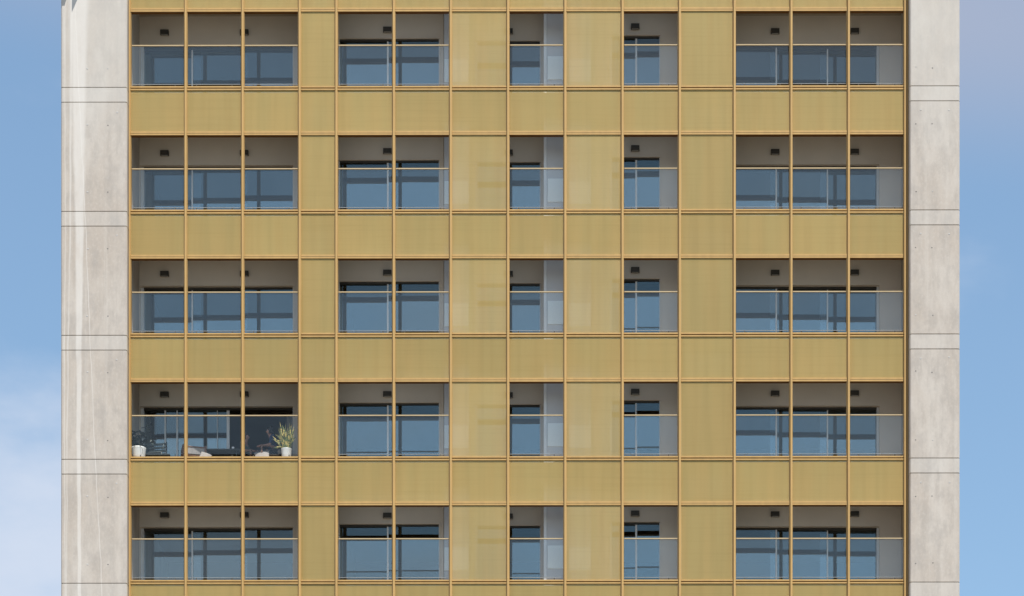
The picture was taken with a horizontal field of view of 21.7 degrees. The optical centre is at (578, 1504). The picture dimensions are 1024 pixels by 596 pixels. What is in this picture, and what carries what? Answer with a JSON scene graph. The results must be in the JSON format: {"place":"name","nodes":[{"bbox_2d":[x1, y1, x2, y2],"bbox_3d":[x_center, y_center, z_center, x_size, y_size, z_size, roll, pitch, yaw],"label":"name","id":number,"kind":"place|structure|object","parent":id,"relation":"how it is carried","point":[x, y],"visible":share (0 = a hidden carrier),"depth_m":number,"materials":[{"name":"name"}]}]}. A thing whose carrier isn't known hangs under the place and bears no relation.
{"place":"outdoors","nodes":[
{"label":"outdoors","id":0,"kind":"place"},
{"bbox_2d":[206,449,240,455],"bbox_3d":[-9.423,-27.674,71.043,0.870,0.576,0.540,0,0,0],"label":"coffee table","id":1,"kind":"object","parent":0,"point":[224,452],"visible":0.43,"depth_m":70.96,"materials":[{"name":"black metal"}]},
{"bbox_2d":[61,0,959,595],"bbox_3d":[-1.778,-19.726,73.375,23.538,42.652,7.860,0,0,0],"label":"residential tower","id":2,"kind":"structure","parent":0,"point":[315,212],"depth_m":70.08,"materials":[{"name":"concrete"}]},
{"bbox_2d":[132,422,155,455],"bbox_3d":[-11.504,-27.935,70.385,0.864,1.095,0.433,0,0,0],"label":"potted plant","id":3,"kind":"object","parent":2,"relation":"on","point":[138,448],"visible":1,"depth_m":70.32,"materials":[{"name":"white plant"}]},
{"bbox_2d":[145,414,155,451],"bbox_3d":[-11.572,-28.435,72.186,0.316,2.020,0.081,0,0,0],"label":"curtain","id":4,"kind":"object","parent":2,"relation":"hanging from","point":[151,435],"visible":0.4,"depth_m":72.18,"materials":[{"name":"grey fabric"}]},
{"bbox_2d":[145,442,166,453],"bbox_3d":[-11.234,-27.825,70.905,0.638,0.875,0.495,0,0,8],"label":"garden chair","id":5,"kind":"object","parent":2,"relation":"on","point":[161,445],"visible":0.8,"depth_m":71.09,"materials":[{"name":"grey metal"}]},
{"bbox_2d":[146,454,169,455],"bbox_3d":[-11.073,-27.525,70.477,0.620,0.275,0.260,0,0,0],"label":"table","id":6,"kind":"object","parent":2,"relation":"on","point":[157,454],"visible":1,"depth_m":70.36,"materials":[{"name":"black metal"}]},
{"bbox_2d":[160,29,168,35],"bbox_3d":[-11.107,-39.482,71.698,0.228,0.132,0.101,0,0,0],"label":"wall lamp","id":7,"kind":"object","parent":2,"relation":"attached to","point":[164,32],"visible":1,"depth_m":71.65,"materials":[{"name":"metal"}]},
{"bbox_2d":[160,150,168,155],"bbox_3d":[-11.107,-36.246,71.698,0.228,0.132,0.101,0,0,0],"label":"wall lamp","id":8,"kind":"object","parent":2,"relation":"attached to","point":[164,152],"visible":1,"depth_m":71.65,"materials":[{"name":"metal"}]},
{"bbox_2d":[160,512,168,517],"bbox_3d":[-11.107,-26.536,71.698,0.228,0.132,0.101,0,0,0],"label":"wall lamp","id":9,"kind":"object","parent":2,"relation":"attached to","point":[164,514],"visible":1,"depth_m":71.65,"materials":[{"name":"metal"}]},
{"bbox_2d":[160,271,168,276],"bbox_3d":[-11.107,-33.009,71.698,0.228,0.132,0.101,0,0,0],"label":"wall lamp","id":10,"kind":"object","parent":2,"relation":"attached to","point":[164,273],"visible":1,"depth_m":71.65,"materials":[{"name":"metal"}]},
{"bbox_2d":[160,392,168,396],"bbox_3d":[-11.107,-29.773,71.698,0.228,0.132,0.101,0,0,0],"label":"wall lamp","id":11,"kind":"object","parent":2,"relation":"attached to","point":[164,394],"visible":1,"depth_m":71.65,"materials":[{"name":"metal"}]},
{"bbox_2d":[181,444,206,455],"bbox_3d":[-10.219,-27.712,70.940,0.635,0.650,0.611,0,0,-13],"label":"wooden armchair","id":12,"kind":"object","parent":2,"relation":"on","point":[194,450],"visible":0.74,"depth_m":70.67,"materials":[{"name":"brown wood"}]},
{"bbox_2d":[200,451,211,455],"bbox_3d":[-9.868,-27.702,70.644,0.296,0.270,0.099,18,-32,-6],"label":"throw pillow","id":13,"kind":"object","parent":12,"relation":"on","point":[204,454],"visible":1,"depth_m":70.62,"materials":[{"name":"white fabric"}]},
{"bbox_2d":[139,39,294,85],"bbox_3d":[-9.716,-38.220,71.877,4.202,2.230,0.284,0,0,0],"label":"sliding door","id":14,"kind":"structure","parent":2,"relation":"in","point":[141,41],"depth_m":71.75,"materials":[{"name":"metal"}]},
{"bbox_2d":[139,159,294,209],"bbox_3d":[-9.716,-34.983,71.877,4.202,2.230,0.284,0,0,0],"label":"sliding door","id":15,"kind":"structure","parent":2,"relation":"in","point":[276,161],"depth_m":71.75,"materials":[{"name":"metal"}]},
{"bbox_2d":[139,280,294,332],"bbox_3d":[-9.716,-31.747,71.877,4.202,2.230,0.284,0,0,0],"label":"sliding door","id":16,"kind":"structure","parent":2,"relation":"in","point":[141,282],"depth_m":71.75,"materials":[{"name":"metal"}]},
{"bbox_2d":[139,401,294,455],"bbox_3d":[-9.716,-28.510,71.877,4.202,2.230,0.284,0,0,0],"label":"sliding door","id":17,"kind":"structure","parent":2,"relation":"in","point":[141,403],"depth_m":71.84,"materials":[{"name":"metal"}]},
{"bbox_2d":[139,521,294,579],"bbox_3d":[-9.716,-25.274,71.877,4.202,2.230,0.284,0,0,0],"label":"sliding door","id":18,"kind":"structure","parent":2,"relation":"in","point":[141,523],"depth_m":71.75,"materials":[{"name":"metal"}]},
{"bbox_2d":[240,271,248,276],"bbox_3d":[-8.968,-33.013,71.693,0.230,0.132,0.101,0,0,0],"label":"wall lamp","id":19,"kind":"object","parent":2,"relation":"attached to","point":[246,273],"visible":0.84,"depth_m":71.64,"materials":[{"name":"metal"}]},
{"bbox_2d":[260,444,281,455],"bbox_3d":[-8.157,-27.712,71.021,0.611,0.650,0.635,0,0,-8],"label":"wooden armchair","id":20,"kind":"object","parent":2,"relation":"on","point":[278,451],"visible":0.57,"depth_m":70.75,"materials":[{"name":"brown wood"}]},
{"bbox_2d":[254,450,268,455],"bbox_3d":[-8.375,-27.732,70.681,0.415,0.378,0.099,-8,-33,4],"label":"throw pillow","id":21,"kind":"object","parent":20,"relation":"on","point":[265,453],"visible":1,"depth_m":70.67,"materials":[{"name":"white fabric"}]},
{"bbox_2d":[273,423,294,455],"bbox_3d":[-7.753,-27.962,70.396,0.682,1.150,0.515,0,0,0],"label":"potted plant","id":22,"kind":"object","parent":2,"relation":"on","point":[286,441],"visible":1,"depth_m":70.31,"materials":[{"name":"green plant"}]},
{"bbox_2d":[286,414,292,455],"bbox_3d":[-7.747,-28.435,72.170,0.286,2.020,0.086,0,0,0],"label":"curtain","id":23,"kind":"object","parent":2,"relation":"hanging from","point":[289,419],"visible":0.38,"depth_m":72.17,"materials":[{"name":"grey fabric"}]},
{"bbox_2d":[383,26,391,32],"bbox_3d":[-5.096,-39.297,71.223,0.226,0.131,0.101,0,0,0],"label":"wall lamp","id":24,"kind":"object","parent":2,"relation":"attached to","point":[387,29],"visible":1,"depth_m":71.17,"materials":[{"name":"metal"}]},
{"bbox_2d":[383,148,391,153],"bbox_3d":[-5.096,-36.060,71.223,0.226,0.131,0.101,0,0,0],"label":"wall lamp","id":25,"kind":"object","parent":2,"relation":"attached to","point":[387,150],"visible":1,"depth_m":71.17,"materials":[{"name":"metal"}]},
{"bbox_2d":[383,270,391,275],"bbox_3d":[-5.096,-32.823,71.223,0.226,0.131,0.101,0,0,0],"label":"wall lamp","id":26,"kind":"object","parent":2,"relation":"attached to","point":[387,272],"visible":1,"depth_m":71.17,"materials":[{"name":"metal"}]},
{"bbox_2d":[383,391,391,396],"bbox_3d":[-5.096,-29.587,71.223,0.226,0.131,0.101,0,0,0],"label":"wall lamp","id":27,"kind":"object","parent":2,"relation":"attached to","point":[387,393],"visible":1,"depth_m":71.17,"materials":[{"name":"metal"}]},
{"bbox_2d":[383,513,391,517],"bbox_3d":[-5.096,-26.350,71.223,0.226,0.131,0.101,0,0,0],"label":"wall lamp","id":28,"kind":"object","parent":2,"relation":"attached to","point":[387,515],"visible":1,"depth_m":71.17,"materials":[{"name":"metal"}]},
{"bbox_2d":[338,37,440,85],"bbox_3d":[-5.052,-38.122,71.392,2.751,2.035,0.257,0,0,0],"label":"sliding door","id":29,"kind":"structure","parent":2,"relation":"in","point":[341,40],"depth_m":71.29,"materials":[{"name":"metal"}]},
{"bbox_2d":[338,158,440,208],"bbox_3d":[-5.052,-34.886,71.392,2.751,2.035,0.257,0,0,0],"label":"sliding door","id":30,"kind":"structure","parent":2,"relation":"in","point":[340,163],"depth_m":71.31,"materials":[{"name":"metal"}]},
{"bbox_2d":[338,279,440,332],"bbox_3d":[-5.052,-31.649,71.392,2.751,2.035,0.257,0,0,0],"label":"sliding door","id":31,"kind":"structure","parent":2,"relation":"in","point":[340,284],"depth_m":71.29,"materials":[{"name":"metal"}]},
{"bbox_2d":[338,401,440,455],"bbox_3d":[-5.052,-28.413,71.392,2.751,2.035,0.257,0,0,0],"label":"sliding door","id":32,"kind":"structure","parent":2,"relation":"in","point":[341,404],"depth_m":71.29,"materials":[{"name":"metal"}]},
{"bbox_2d":[338,522,440,579],"bbox_3d":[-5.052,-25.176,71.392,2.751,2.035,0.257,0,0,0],"label":"sliding door","id":33,"kind":"structure","parent":2,"relation":"in","point":[387,527],"depth_m":71.29,"materials":[{"name":"metal"}]},
{"bbox_2d":[510,39,541,85],"bbox_3d":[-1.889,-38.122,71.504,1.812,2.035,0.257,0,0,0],"label":"sliding door","id":34,"kind":"structure","parent":2,"relation":"in","point":[540,40],"depth_m":71.40,"materials":[{"name":"metal"}]},
{"bbox_2d":[510,160,541,208],"bbox_3d":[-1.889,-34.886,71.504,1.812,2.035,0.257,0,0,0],"label":"sliding door","id":35,"kind":"structure","parent":2,"relation":"in","point":[512,165],"depth_m":71.40,"materials":[{"name":"metal"}]},
{"bbox_2d":[510,281,541,332],"bbox_3d":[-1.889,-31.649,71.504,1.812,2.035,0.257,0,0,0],"label":"sliding door","id":36,"kind":"structure","parent":2,"relation":"in","point":[512,286],"depth_m":71.40,"materials":[{"name":"metal"}]},
{"bbox_2d":[510,402,541,455],"bbox_3d":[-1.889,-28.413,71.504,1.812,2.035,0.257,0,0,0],"label":"sliding door","id":37,"kind":"structure","parent":2,"relation":"in","point":[512,407],"depth_m":71.40,"materials":[{"name":"metal"}]},
{"bbox_2d":[510,524,541,579],"bbox_3d":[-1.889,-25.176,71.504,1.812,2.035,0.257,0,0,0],"label":"sliding door","id":38,"kind":"structure","parent":2,"relation":"in","point":[513,527],"depth_m":71.40,"materials":[{"name":"metal"}]},
{"bbox_2d":[631,23,638,29],"bbox_3d":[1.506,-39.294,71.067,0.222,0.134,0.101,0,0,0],"label":"wall lamp","id":39,"kind":"object","parent":2,"relation":"attached to","point":[634,26],"visible":1,"depth_m":71.02,"materials":[{"name":"metal"}]},
{"bbox_2d":[631,145,638,150],"bbox_3d":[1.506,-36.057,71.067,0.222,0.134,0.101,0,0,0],"label":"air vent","id":40,"kind":"object","parent":2,"relation":"attached to","point":[634,147],"visible":1,"depth_m":71.02,"materials":[{"name":"metal"}]},
{"bbox_2d":[631,267,638,272],"bbox_3d":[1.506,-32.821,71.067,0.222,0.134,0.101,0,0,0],"label":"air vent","id":41,"kind":"object","parent":2,"relation":"attached to","point":[634,269],"visible":1,"depth_m":71.02,"materials":[{"name":"metal"}]},
{"bbox_2d":[631,389,638,394],"bbox_3d":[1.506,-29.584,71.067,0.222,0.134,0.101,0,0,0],"label":"air vent","id":42,"kind":"object","parent":2,"relation":"attached to","point":[634,391],"visible":1,"depth_m":71.02,"materials":[{"name":"metal"}]},
{"bbox_2d":[631,510,638,515],"bbox_3d":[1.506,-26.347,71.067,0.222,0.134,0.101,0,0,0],"label":"air vent","id":43,"kind":"object","parent":2,"relation":"attached to","point":[634,512],"visible":1,"depth_m":71.02,"materials":[{"name":"metal"}]},
{"bbox_2d":[624,33,660,85],"bbox_3d":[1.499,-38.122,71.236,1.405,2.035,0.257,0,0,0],"label":"sliding door","id":44,"kind":"structure","parent":2,"relation":"in","point":[635,39],"depth_m":71.15,"materials":[{"name":"metal"}]},
{"bbox_2d":[624,155,660,208],"bbox_3d":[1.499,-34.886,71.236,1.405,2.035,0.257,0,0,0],"label":"sliding door","id":45,"kind":"structure","parent":2,"relation":"in","point":[635,161],"depth_m":71.15,"materials":[{"name":"metal"}]},
{"bbox_2d":[624,277,660,332],"bbox_3d":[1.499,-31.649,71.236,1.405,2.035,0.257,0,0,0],"label":"sliding door","id":46,"kind":"structure","parent":2,"relation":"in","point":[635,281],"depth_m":71.15,"materials":[{"name":"metal"}]},
{"bbox_2d":[624,398,660,455],"bbox_3d":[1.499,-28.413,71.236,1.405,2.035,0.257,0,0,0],"label":"sliding door","id":47,"kind":"structure","parent":2,"relation":"in","point":[626,403],"depth_m":71.15,"materials":[{"name":"metal"}]},
{"bbox_2d":[624,520,660,579],"bbox_3d":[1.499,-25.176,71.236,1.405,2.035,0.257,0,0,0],"label":"sliding door","id":48,"kind":"structure","parent":2,"relation":"in","point":[635,525],"depth_m":71.15,"materials":[{"name":"metal"}]},
{"bbox_2d":[771,28,778,33],"bbox_3d":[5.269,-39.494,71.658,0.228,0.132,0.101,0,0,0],"label":"wall lamp","id":49,"kind":"object","parent":2,"relation":"attached to","point":[774,30],"visible":1,"depth_m":71.61,"materials":[{"name":"metal"}]},
{"bbox_2d":[771,149,778,154],"bbox_3d":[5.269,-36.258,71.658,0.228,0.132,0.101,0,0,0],"label":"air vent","id":50,"kind":"object","parent":2,"relation":"attached to","point":[774,151],"visible":1,"depth_m":71.61,"materials":[{"name":"metal"}]},
{"bbox_2d":[771,270,778,275],"bbox_3d":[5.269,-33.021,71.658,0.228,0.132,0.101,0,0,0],"label":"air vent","id":51,"kind":"object","parent":2,"relation":"attached to","point":[774,272],"visible":1,"depth_m":71.61,"materials":[{"name":"metal"}]},
{"bbox_2d":[771,390,778,395],"bbox_3d":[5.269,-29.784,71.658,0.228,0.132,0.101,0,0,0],"label":"air vent","id":52,"kind":"object","parent":2,"relation":"attached to","point":[774,392],"visible":1,"depth_m":71.61,"materials":[{"name":"metal"}]},
{"bbox_2d":[771,511,778,516],"bbox_3d":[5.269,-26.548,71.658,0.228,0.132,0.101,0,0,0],"label":"air vent","id":53,"kind":"object","parent":2,"relation":"attached to","point":[774,513],"visible":1,"depth_m":71.61,"materials":[{"name":"metal"}]},
{"bbox_2d":[736,38,880,84],"bbox_3d":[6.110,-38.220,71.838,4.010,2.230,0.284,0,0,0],"label":"sliding door","id":54,"kind":"structure","parent":2,"relation":"in","point":[738,40],"depth_m":71.69,"materials":[{"name":"metal"}]},
{"bbox_2d":[736,159,880,208],"bbox_3d":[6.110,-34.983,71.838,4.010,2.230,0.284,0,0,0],"label":"sliding door","id":55,"kind":"structure","parent":2,"relation":"in","point":[738,161],"depth_m":71.69,"materials":[{"name":"metal"}]},
{"bbox_2d":[736,279,880,331],"bbox_3d":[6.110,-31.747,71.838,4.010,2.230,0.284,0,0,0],"label":"sliding door","id":56,"kind":"structure","parent":2,"relation":"in","point":[805,281],"depth_m":71.69,"materials":[{"name":"metal"}]},
{"bbox_2d":[736,400,880,455],"bbox_3d":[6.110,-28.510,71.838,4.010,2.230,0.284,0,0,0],"label":"sliding door","id":57,"kind":"structure","parent":2,"relation":"in","point":[738,402],"depth_m":71.69,"materials":[{"name":"metal"}]},
{"bbox_2d":[736,521,880,578],"bbox_3d":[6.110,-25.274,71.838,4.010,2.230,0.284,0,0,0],"label":"sliding door","id":58,"kind":"structure","parent":2,"relation":"in","point":[738,523],"depth_m":71.71,"materials":[{"name":"metal"}]},
{"bbox_2d":[850,149,858,154],"bbox_3d":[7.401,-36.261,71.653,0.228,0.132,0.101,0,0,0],"label":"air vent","id":59,"kind":"object","parent":2,"relation":"attached to","point":[854,151],"visible":1,"depth_m":71.60,"materials":[{"name":"metal"}]},
{"bbox_2d":[850,28,858,33],"bbox_3d":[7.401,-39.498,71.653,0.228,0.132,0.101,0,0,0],"label":"wall lamp","id":60,"kind":"object","parent":2,"relation":"attached to","point":[854,30],"visible":1,"depth_m":71.60,"materials":[{"name":"metal"}]},
{"bbox_2d":[850,269,858,274],"bbox_3d":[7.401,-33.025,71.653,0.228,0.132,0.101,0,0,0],"label":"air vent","id":61,"kind":"object","parent":2,"relation":"attached to","point":[854,271],"visible":1,"depth_m":71.60,"materials":[{"name":"metal"}]},
{"bbox_2d":[850,390,858,395],"bbox_3d":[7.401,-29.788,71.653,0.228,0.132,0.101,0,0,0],"label":"air vent","id":62,"kind":"object","parent":2,"relation":"attached to","point":[854,392],"visible":1,"depth_m":71.60,"materials":[{"name":"metal"}]},
{"bbox_2d":[850,511,858,516],"bbox_3d":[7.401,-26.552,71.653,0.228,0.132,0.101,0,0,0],"label":"air vent","id":63,"kind":"object","parent":2,"relation":"attached to","point":[854,513],"visible":1,"depth_m":71.60,"materials":[{"name":"metal"}]},
{"bbox_2d":[0,0,1023,595],"label":"sky","id":64,"kind":"structure","parent":0,"point":[991,86],"materials":[{"name":"blue"}]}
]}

